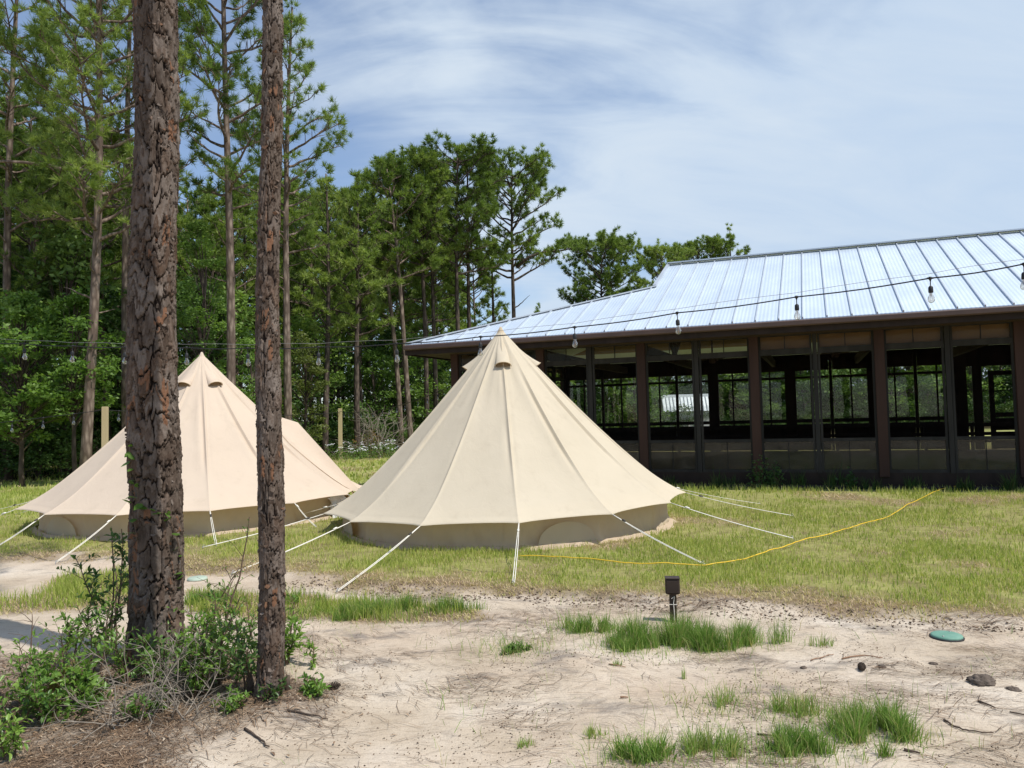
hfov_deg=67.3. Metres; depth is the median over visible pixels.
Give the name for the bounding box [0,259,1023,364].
string light
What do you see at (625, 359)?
window
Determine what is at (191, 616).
shrub
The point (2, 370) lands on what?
broadleaf tree
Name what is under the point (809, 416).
shrub
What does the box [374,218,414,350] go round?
pine tree
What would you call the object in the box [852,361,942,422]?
broadleaf tree
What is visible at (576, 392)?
broadleaf tree
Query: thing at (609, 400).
broadleaf tree
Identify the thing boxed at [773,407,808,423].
shrub
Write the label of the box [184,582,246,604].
grass clump
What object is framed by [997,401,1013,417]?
shrub
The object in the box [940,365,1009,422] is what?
broadleaf tree
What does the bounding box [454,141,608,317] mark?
pine tree
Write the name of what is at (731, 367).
window
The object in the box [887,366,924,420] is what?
broadleaf tree
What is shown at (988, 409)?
shrub
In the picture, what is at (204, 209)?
pine tree
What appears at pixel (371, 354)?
broadleaf tree
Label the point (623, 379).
pine tree
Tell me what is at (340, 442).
wooden post
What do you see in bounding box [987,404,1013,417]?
shrub
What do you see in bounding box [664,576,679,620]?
junction box
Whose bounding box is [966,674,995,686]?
dirt clod
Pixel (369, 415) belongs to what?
shrub
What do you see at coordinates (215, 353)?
broadleaf tree
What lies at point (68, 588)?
lawn grass
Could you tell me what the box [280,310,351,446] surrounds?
broadleaf tree
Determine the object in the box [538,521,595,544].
window mesh
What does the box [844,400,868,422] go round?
shrub
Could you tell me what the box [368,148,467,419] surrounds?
pine tree
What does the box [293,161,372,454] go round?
pine tree
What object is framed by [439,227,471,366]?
pine tree
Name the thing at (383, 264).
pine tree
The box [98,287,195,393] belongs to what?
broadleaf tree
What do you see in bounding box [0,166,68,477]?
pine tree
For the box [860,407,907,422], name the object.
shrub
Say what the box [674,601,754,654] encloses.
grass clump
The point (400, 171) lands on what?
pine tree
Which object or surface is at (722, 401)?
broadleaf tree
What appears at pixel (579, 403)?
broadleaf tree
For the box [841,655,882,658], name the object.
stick
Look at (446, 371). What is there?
broadleaf tree
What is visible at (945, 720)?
stick
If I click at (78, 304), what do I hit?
broadleaf tree
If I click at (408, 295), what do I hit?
pine tree
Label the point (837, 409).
broadleaf tree
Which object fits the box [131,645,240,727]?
dead bush
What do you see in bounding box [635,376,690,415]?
broadleaf tree
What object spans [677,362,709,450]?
window
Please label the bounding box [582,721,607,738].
grass clump
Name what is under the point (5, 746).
shrub
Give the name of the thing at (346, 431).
shrub
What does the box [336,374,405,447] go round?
broadleaf tree
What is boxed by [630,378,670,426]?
broadleaf tree
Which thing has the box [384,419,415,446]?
shrub
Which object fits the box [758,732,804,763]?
grass clump
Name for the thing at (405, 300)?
pine tree
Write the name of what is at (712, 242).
pine tree
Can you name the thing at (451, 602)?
grass clump
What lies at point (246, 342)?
broadleaf tree
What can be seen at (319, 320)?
broadleaf tree
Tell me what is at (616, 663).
grass clump
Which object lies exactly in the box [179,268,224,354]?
pine tree
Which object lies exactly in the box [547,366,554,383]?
window
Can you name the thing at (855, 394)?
broadleaf tree
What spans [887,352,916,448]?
window
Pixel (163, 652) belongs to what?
shrub
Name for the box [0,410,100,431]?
string light
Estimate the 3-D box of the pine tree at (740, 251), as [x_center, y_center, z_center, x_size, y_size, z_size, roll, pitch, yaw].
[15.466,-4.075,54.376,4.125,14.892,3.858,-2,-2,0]
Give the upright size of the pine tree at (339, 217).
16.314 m
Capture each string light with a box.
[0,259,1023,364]
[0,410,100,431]
[109,410,338,419]
[340,386,450,417]
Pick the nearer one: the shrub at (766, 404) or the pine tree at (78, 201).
the pine tree at (78, 201)
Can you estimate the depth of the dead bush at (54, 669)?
4.70 m
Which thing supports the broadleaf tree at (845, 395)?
on the ground at (18, 576)
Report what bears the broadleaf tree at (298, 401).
on the ground at (18, 576)
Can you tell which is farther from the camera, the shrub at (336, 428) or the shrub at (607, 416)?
the shrub at (607, 416)
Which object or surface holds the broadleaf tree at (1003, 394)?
on the ground at (18, 576)
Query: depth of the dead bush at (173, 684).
4.34 m
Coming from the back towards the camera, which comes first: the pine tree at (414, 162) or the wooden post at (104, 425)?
the pine tree at (414, 162)
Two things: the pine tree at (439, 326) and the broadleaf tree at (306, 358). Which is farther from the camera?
the pine tree at (439, 326)
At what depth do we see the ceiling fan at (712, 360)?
17.58 m
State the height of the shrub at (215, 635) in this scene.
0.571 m
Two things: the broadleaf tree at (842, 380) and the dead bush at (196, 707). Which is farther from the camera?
the broadleaf tree at (842, 380)
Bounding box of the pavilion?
[403,228,1023,490]
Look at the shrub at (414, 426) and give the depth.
34.45 m
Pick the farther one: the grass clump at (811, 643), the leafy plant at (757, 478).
the leafy plant at (757, 478)
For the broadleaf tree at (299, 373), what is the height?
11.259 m
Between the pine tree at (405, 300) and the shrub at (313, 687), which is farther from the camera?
the pine tree at (405, 300)
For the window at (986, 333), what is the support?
in the pavilion
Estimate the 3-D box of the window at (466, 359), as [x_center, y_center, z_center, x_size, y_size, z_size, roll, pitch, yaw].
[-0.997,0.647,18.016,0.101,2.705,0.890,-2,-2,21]
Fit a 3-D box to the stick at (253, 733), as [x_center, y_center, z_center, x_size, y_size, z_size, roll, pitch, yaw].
[-1.269,1.758,3.833,0.022,0.017,0.294,0,-3,-41]
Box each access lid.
[187,575,207,580]
[929,630,964,641]
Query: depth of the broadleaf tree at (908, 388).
49.54 m
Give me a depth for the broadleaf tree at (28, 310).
19.99 m
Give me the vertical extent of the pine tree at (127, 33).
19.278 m
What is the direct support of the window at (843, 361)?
in the pavilion
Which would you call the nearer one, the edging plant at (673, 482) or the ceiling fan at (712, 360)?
the edging plant at (673, 482)
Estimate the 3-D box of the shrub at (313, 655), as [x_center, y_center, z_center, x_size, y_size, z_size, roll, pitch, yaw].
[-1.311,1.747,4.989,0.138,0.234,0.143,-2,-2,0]
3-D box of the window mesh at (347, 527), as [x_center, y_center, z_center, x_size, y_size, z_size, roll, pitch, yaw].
[-2.204,1.847,10.237,0.030,0.250,0.723,-1,-2,-22]
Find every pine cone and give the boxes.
[328,681,340,689]
[857,662,865,670]
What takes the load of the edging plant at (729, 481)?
on the ground at (18, 576)
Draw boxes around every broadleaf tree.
[0,224,125,474]
[0,237,120,464]
[0,241,21,406]
[0,288,39,380]
[0,289,84,486]
[0,330,62,466]
[12,241,120,472]
[23,219,130,449]
[28,285,126,471]
[74,289,121,439]
[97,269,195,418]
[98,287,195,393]
[100,349,192,430]
[176,220,241,374]
[176,255,254,376]
[176,273,239,372]
[176,278,249,394]
[181,286,296,413]
[188,322,248,377]
[224,252,333,427]
[224,337,285,405]
[252,281,345,420]
[280,250,409,436]
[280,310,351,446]
[280,329,329,440]
[280,367,308,408]
[307,338,369,438]
[313,321,409,438]
[313,373,346,440]
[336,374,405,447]
[342,346,412,445]
[363,322,432,425]
[365,327,439,440]
[376,336,432,422]
[384,320,450,425]
[390,333,450,420]
[413,371,450,424]
[429,360,462,379]
[438,329,464,401]
[547,373,583,411]
[556,376,605,409]
[558,380,611,414]
[579,378,649,427]
[586,379,636,427]
[596,380,631,420]
[598,386,635,422]
[604,377,672,427]
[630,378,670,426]
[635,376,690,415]
[653,376,702,407]
[683,374,721,392]
[683,375,747,425]
[702,373,774,424]
[702,374,763,425]
[718,372,774,419]
[730,372,785,424]
[739,371,829,418]
[762,381,783,419]
[766,364,842,417]
[767,374,826,414]
[795,360,867,411]
[796,365,866,423]
[822,368,866,423]
[838,368,892,422]
[838,373,893,422]
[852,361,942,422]
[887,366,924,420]
[888,366,968,421]
[902,365,968,411]
[911,365,970,421]
[914,370,943,413]
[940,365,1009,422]
[940,375,972,414]
[967,365,1012,422]
[969,365,1011,407]
[984,365,1012,400]
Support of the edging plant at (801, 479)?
on the ground at (18, 576)
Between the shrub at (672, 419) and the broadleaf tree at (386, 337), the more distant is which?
the shrub at (672, 419)
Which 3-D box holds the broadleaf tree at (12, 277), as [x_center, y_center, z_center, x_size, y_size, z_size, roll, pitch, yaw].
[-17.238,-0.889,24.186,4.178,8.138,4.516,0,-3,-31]
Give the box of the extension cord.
[518,488,944,565]
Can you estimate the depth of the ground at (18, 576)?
4.88 m
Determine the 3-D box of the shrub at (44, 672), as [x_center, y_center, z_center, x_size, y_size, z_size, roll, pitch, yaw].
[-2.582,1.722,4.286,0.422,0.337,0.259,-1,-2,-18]
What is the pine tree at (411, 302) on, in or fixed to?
on the ground at (18, 576)
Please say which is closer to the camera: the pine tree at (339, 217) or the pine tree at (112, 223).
the pine tree at (112, 223)
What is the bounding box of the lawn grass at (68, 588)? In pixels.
[0,451,1023,630]
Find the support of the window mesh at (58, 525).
in the bell tent at (218, 418)
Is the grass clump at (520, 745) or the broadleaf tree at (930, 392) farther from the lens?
the broadleaf tree at (930, 392)
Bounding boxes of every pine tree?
[0,0,88,480]
[0,0,218,466]
[0,92,83,471]
[0,115,104,460]
[0,119,74,361]
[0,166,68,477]
[0,181,17,325]
[11,148,115,471]
[11,182,91,276]
[14,121,134,440]
[39,183,129,455]
[58,0,189,429]
[77,142,122,414]
[80,202,187,328]
[122,0,184,668]
[176,176,220,274]
[176,212,244,343]
[177,0,302,385]
[177,193,238,282]
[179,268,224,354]
[180,223,244,365]
[198,170,280,386]
[214,161,309,393]
[215,208,257,388]
[222,0,353,419]
[236,191,299,310]
[254,0,285,701]
[279,178,352,444]
[279,187,330,440]
[279,216,319,420]
[279,251,325,341]
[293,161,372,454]
[294,191,353,328]
[304,168,406,457]
[306,231,354,418]
[317,243,353,407]
[318,185,388,440]
[321,204,396,375]
[324,246,353,437]
[330,223,382,337]
[343,166,413,448]
[343,275,386,388]
[347,151,442,438]
[361,215,446,411]
[364,243,422,395]
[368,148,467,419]
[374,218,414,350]
[376,186,470,410]
[394,261,430,332]
[396,127,514,330]
[402,180,465,409]
[405,225,466,334]
[408,241,454,401]
[412,229,471,397]
[425,153,499,327]
[438,284,475,331]
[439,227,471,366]
[449,250,503,326]
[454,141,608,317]
[471,237,510,326]
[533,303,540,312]
[554,224,658,402]
[600,378,628,426]
[620,238,697,392]
[650,378,660,419]
[651,233,738,271]
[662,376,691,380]
[704,223,750,425]
[887,362,926,392]
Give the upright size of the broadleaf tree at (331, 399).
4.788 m
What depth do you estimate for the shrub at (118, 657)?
4.67 m
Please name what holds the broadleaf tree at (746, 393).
on the ground at (18, 576)
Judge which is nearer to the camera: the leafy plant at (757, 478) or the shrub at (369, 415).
the leafy plant at (757, 478)
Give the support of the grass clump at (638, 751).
on the ground at (18, 576)
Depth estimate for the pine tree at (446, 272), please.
35.93 m
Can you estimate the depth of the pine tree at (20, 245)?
32.02 m
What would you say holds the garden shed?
on the ground at (18, 576)
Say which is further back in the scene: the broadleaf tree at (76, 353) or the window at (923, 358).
the broadleaf tree at (76, 353)
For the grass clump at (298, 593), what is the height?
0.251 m
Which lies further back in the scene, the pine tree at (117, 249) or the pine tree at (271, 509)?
the pine tree at (117, 249)
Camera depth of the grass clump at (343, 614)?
6.17 m
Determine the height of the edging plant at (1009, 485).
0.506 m
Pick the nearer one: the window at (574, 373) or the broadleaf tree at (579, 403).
the window at (574, 373)
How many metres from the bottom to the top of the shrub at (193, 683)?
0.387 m
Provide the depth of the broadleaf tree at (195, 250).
23.04 m
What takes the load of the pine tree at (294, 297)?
on the ground at (18, 576)
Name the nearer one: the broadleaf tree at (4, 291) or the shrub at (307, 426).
the broadleaf tree at (4, 291)
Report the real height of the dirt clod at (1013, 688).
0.028 m
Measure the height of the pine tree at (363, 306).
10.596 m
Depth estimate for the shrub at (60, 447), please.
22.71 m
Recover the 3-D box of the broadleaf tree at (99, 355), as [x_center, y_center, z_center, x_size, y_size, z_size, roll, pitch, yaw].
[-14.741,-0.813,25.809,5.050,7.967,5.142,-2,-2,4]
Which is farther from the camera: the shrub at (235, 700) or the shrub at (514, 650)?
the shrub at (514, 650)
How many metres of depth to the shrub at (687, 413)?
44.42 m
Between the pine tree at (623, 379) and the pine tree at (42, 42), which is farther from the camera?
the pine tree at (623, 379)
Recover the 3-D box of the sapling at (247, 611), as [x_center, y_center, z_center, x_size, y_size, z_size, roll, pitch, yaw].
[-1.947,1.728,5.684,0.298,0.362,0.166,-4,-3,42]
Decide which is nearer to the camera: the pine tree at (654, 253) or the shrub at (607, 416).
the shrub at (607, 416)
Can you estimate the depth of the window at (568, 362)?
16.46 m
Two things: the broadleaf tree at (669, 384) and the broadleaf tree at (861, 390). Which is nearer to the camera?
the broadleaf tree at (861, 390)
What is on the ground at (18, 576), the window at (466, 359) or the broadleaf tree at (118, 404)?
the broadleaf tree at (118, 404)
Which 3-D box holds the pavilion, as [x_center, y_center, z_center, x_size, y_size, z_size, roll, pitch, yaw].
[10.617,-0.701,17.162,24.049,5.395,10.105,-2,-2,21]
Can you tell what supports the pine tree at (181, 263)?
on the ground at (18, 576)
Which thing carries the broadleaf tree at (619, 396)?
on the ground at (18, 576)
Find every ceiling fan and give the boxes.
[689,341,741,363]
[804,352,865,357]
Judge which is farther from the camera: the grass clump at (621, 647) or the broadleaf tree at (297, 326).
the broadleaf tree at (297, 326)
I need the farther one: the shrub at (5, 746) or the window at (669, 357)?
the window at (669, 357)
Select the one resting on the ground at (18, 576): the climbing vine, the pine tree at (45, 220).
the pine tree at (45, 220)
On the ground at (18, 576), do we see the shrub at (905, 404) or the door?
the shrub at (905, 404)
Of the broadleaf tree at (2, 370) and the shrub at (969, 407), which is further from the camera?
the shrub at (969, 407)
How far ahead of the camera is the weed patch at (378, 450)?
30.63 m
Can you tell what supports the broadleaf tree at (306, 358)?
on the ground at (18, 576)
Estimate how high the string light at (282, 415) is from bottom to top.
0.360 m
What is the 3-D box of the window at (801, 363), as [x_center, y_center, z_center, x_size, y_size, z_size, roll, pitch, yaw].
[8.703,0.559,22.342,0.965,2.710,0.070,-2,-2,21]
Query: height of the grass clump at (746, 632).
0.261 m
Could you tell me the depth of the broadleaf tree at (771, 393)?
50.13 m
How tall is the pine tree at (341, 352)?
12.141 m
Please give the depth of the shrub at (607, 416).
42.09 m
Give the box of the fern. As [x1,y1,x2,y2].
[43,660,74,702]
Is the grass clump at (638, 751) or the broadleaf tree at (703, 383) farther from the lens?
the broadleaf tree at (703, 383)
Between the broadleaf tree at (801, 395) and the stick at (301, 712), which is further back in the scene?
the broadleaf tree at (801, 395)
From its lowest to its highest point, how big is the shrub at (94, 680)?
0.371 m
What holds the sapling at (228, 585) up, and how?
on the ground at (18, 576)
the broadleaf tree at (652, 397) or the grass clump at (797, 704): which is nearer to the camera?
the grass clump at (797, 704)
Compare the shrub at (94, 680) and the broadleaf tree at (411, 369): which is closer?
the shrub at (94, 680)
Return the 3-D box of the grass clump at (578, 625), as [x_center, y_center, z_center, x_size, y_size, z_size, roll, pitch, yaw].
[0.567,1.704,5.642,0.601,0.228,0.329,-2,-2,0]
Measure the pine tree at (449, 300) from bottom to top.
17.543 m
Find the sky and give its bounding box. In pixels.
[0,0,1023,420]
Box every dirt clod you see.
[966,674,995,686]
[1004,686,1021,691]
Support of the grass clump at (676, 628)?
on the ground at (18, 576)
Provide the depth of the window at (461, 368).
17.40 m
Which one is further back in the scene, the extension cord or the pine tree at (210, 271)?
the pine tree at (210, 271)
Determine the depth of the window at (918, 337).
14.07 m
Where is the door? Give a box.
[965,347,1014,448]
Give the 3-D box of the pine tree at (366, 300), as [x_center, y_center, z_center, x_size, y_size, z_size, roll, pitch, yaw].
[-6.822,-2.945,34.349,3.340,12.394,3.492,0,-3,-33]
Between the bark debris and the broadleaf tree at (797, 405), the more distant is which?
the broadleaf tree at (797, 405)
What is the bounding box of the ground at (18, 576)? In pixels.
[0,410,1023,767]
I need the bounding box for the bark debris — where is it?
[0,576,1023,767]
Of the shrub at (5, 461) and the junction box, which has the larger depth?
the shrub at (5, 461)
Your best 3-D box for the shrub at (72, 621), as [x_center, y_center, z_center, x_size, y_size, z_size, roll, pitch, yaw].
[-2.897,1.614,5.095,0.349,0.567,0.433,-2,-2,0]
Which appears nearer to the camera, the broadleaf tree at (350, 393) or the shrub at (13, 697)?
the shrub at (13, 697)
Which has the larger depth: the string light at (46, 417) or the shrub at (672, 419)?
the shrub at (672, 419)
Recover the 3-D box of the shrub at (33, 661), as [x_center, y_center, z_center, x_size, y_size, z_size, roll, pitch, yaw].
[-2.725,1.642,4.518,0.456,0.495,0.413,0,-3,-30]
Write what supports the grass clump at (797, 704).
on the ground at (18, 576)
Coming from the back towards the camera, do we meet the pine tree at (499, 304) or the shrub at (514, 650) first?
the pine tree at (499, 304)
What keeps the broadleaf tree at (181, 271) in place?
on the ground at (18, 576)
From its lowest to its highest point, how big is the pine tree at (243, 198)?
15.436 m
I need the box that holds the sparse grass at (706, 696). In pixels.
[143,577,1023,767]
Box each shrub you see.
[0,416,78,479]
[0,424,51,478]
[0,434,30,474]
[0,616,90,691]
[0,645,74,712]
[0,682,53,734]
[0,699,32,761]
[5,417,100,477]
[6,663,86,718]
[12,669,108,724]
[26,430,99,479]
[37,580,109,664]
[39,585,127,674]
[51,644,117,707]
[56,528,128,651]
[62,560,128,663]
[90,625,158,683]
[92,427,120,450]
[115,683,168,718]
[119,627,199,686]
[131,642,230,700]
[159,597,225,673]
[164,611,249,694]
[191,593,256,685]
[194,573,254,661]
[204,611,259,690]
[210,683,251,714]
[256,676,291,700]
[284,608,309,664]
[292,418,320,446]
[297,669,331,698]
[300,633,319,669]
[314,420,353,454]
[315,420,353,454]
[331,408,393,446]
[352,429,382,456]
[364,422,396,448]
[376,422,406,451]
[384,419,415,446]
[390,422,417,448]
[500,640,532,654]
[596,411,618,427]
[623,402,671,427]
[655,411,688,426]
[665,403,708,426]
[729,409,749,425]
[743,399,797,424]
[763,406,798,424]
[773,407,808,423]
[797,407,828,423]
[823,411,848,430]
[834,406,856,423]
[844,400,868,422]
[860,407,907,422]
[890,400,928,421]
[911,398,943,421]
[967,397,989,426]
[968,392,1012,422]
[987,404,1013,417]
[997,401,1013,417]
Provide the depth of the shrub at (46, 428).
22.75 m
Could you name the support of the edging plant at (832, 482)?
on the ground at (18, 576)
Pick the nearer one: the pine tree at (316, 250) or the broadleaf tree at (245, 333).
the broadleaf tree at (245, 333)
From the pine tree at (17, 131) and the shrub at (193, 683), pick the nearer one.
the shrub at (193, 683)
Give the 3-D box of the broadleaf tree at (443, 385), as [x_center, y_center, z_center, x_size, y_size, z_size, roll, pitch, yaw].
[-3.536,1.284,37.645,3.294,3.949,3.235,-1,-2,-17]
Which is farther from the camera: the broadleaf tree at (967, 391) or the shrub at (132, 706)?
the broadleaf tree at (967, 391)
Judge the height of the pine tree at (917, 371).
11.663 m
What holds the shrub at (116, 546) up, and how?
on the ground at (18, 576)
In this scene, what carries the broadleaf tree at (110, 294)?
on the ground at (18, 576)
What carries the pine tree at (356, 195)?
on the ground at (18, 576)
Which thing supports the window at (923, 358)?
in the pavilion
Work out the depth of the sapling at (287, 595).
5.50 m
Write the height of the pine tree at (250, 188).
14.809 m
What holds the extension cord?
on the ground at (18, 576)
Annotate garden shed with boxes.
[661,394,708,426]
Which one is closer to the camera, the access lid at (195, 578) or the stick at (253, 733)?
the stick at (253, 733)
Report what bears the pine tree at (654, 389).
on the ground at (18, 576)
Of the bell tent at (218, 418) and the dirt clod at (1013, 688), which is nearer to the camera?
the dirt clod at (1013, 688)
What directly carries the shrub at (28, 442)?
on the ground at (18, 576)
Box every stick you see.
[244,727,269,746]
[287,710,327,719]
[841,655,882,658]
[904,748,919,753]
[943,718,993,733]
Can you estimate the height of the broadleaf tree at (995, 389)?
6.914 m
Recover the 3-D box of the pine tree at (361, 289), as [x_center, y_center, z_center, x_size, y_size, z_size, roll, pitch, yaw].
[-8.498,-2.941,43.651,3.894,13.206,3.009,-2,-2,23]
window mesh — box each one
[47,517,75,535]
[343,518,352,534]
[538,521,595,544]
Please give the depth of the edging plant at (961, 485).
13.35 m
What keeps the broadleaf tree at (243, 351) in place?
on the ground at (18, 576)
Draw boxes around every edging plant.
[663,473,675,485]
[703,471,723,487]
[719,474,740,487]
[763,478,782,486]
[785,470,811,485]
[821,459,846,488]
[858,475,884,489]
[902,473,923,489]
[952,473,978,490]
[994,466,1022,490]
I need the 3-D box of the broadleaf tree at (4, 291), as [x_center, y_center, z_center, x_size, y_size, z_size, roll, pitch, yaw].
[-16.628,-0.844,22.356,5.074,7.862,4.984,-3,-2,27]
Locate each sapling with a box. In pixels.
[8,611,38,675]
[100,559,124,635]
[193,517,257,673]
[229,596,257,636]
[285,587,307,633]
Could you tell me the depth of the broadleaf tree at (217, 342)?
35.58 m
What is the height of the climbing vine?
0.992 m
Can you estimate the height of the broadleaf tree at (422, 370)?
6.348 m
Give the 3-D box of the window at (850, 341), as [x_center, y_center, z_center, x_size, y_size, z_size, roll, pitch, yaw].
[6.314,0.314,14.491,0.975,2.705,0.101,-2,-2,21]
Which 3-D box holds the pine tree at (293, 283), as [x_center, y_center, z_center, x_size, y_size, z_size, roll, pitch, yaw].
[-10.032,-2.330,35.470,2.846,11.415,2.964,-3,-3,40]
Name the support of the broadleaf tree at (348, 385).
on the ground at (18, 576)
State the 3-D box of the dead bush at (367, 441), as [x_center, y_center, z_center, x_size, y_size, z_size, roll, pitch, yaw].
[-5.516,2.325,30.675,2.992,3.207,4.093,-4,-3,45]
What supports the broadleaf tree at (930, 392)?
on the ground at (18, 576)
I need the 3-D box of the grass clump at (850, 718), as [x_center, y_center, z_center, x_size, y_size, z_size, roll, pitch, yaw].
[1.729,1.561,3.710,0.610,0.288,0.492,-2,-2,0]
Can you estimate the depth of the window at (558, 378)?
24.58 m
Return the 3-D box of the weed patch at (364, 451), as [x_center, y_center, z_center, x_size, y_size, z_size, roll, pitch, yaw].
[-5.596,2.631,30.035,5.108,0.840,2.525,-2,-2,0]
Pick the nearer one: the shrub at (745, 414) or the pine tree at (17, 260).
the pine tree at (17, 260)
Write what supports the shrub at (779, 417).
on the ground at (18, 576)
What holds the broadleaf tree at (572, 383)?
on the ground at (18, 576)
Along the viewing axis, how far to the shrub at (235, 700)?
4.17 m
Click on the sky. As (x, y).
(791, 124)
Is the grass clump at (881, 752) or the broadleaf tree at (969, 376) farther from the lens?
the broadleaf tree at (969, 376)
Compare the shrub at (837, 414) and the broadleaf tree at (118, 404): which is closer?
the broadleaf tree at (118, 404)
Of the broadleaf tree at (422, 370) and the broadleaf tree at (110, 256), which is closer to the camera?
the broadleaf tree at (110, 256)
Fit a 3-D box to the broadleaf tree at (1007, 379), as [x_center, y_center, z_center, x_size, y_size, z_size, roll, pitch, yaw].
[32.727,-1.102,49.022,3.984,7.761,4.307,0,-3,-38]
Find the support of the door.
in the pavilion
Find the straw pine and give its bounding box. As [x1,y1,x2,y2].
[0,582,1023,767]
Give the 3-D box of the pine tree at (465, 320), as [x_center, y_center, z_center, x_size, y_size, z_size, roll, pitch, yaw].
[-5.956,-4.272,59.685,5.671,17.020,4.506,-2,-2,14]
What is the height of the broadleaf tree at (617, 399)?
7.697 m
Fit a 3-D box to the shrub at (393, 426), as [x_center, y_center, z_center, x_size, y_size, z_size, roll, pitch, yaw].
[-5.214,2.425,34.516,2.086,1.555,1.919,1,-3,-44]
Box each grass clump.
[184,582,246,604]
[256,579,328,605]
[330,595,359,621]
[336,587,394,617]
[352,588,428,613]
[415,591,489,614]
[513,732,535,748]
[555,607,616,634]
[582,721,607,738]
[588,596,705,652]
[594,630,649,652]
[600,725,679,766]
[610,659,621,666]
[673,715,750,759]
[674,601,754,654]
[710,679,737,707]
[729,607,767,647]
[745,713,861,757]
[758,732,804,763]
[759,682,834,718]
[765,608,795,643]
[802,632,839,647]
[812,678,940,748]
[850,732,899,762]
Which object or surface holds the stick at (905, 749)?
on the ground at (18, 576)
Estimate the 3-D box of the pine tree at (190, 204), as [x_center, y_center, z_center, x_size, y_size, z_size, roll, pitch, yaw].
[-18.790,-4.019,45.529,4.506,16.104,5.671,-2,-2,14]
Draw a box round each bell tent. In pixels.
[0,352,361,563]
[202,327,793,593]
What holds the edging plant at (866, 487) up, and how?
on the ground at (18, 576)
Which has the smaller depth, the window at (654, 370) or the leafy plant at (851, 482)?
the leafy plant at (851, 482)
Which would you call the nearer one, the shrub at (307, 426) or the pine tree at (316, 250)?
the shrub at (307, 426)
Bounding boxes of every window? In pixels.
[458,353,479,378]
[462,355,476,371]
[544,347,588,416]
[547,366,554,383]
[555,367,563,392]
[569,368,602,430]
[592,344,639,462]
[603,365,637,450]
[645,341,697,471]
[648,363,676,450]
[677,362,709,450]
[698,337,752,471]
[717,360,750,450]
[758,334,816,471]
[761,358,786,449]
[795,356,831,449]
[817,330,878,471]
[832,354,869,449]
[883,326,949,472]
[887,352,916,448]
[916,350,947,448]
[949,322,1019,472]
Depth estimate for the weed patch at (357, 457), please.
29.00 m
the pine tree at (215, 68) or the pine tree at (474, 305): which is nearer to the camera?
the pine tree at (215, 68)
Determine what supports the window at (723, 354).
in the pavilion
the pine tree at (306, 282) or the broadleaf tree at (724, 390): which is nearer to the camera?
the pine tree at (306, 282)
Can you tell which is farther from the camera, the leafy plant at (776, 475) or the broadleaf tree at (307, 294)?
the broadleaf tree at (307, 294)
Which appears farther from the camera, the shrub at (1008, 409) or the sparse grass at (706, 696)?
the shrub at (1008, 409)
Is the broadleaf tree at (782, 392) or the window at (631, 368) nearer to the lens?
the window at (631, 368)
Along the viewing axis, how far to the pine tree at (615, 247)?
49.22 m
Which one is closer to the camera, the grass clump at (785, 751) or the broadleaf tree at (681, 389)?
the grass clump at (785, 751)
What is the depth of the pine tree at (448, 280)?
37.05 m
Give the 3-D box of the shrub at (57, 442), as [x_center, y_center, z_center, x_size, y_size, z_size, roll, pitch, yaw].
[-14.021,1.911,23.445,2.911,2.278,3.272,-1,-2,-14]
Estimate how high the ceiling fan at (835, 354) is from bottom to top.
0.980 m
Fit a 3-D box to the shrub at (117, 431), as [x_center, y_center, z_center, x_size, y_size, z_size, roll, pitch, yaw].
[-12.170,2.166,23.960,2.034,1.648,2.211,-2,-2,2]
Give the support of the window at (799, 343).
in the pavilion
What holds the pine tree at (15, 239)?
on the ground at (18, 576)
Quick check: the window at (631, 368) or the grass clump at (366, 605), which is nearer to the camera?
the grass clump at (366, 605)
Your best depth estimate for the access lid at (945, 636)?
5.22 m
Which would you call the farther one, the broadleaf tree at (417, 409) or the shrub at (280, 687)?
the broadleaf tree at (417, 409)
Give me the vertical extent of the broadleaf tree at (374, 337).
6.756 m
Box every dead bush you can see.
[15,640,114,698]
[21,627,196,747]
[94,622,228,722]
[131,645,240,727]
[316,403,413,458]
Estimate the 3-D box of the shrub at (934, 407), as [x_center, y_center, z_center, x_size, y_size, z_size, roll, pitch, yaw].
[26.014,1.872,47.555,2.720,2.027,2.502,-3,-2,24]
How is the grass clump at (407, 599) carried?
on the ground at (18, 576)
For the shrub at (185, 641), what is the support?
on the ground at (18, 576)
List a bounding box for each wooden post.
[101,407,108,447]
[338,408,342,459]
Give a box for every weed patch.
[322,446,376,461]
[325,441,398,459]
[345,440,403,458]
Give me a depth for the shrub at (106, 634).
4.87 m
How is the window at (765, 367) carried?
in the pavilion
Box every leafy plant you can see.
[746,454,770,486]
[762,458,785,488]
[835,466,857,489]
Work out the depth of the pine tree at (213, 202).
29.62 m
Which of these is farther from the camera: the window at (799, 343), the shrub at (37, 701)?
the window at (799, 343)
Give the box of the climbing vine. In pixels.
[121,443,182,590]
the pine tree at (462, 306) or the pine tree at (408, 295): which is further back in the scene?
the pine tree at (462, 306)
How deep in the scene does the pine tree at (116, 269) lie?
29.45 m
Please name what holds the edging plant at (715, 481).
on the ground at (18, 576)
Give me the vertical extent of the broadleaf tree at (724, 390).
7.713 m
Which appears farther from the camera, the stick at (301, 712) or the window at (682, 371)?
the window at (682, 371)
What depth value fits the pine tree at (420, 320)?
44.32 m
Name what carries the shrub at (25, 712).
on the ground at (18, 576)
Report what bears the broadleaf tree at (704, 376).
on the ground at (18, 576)

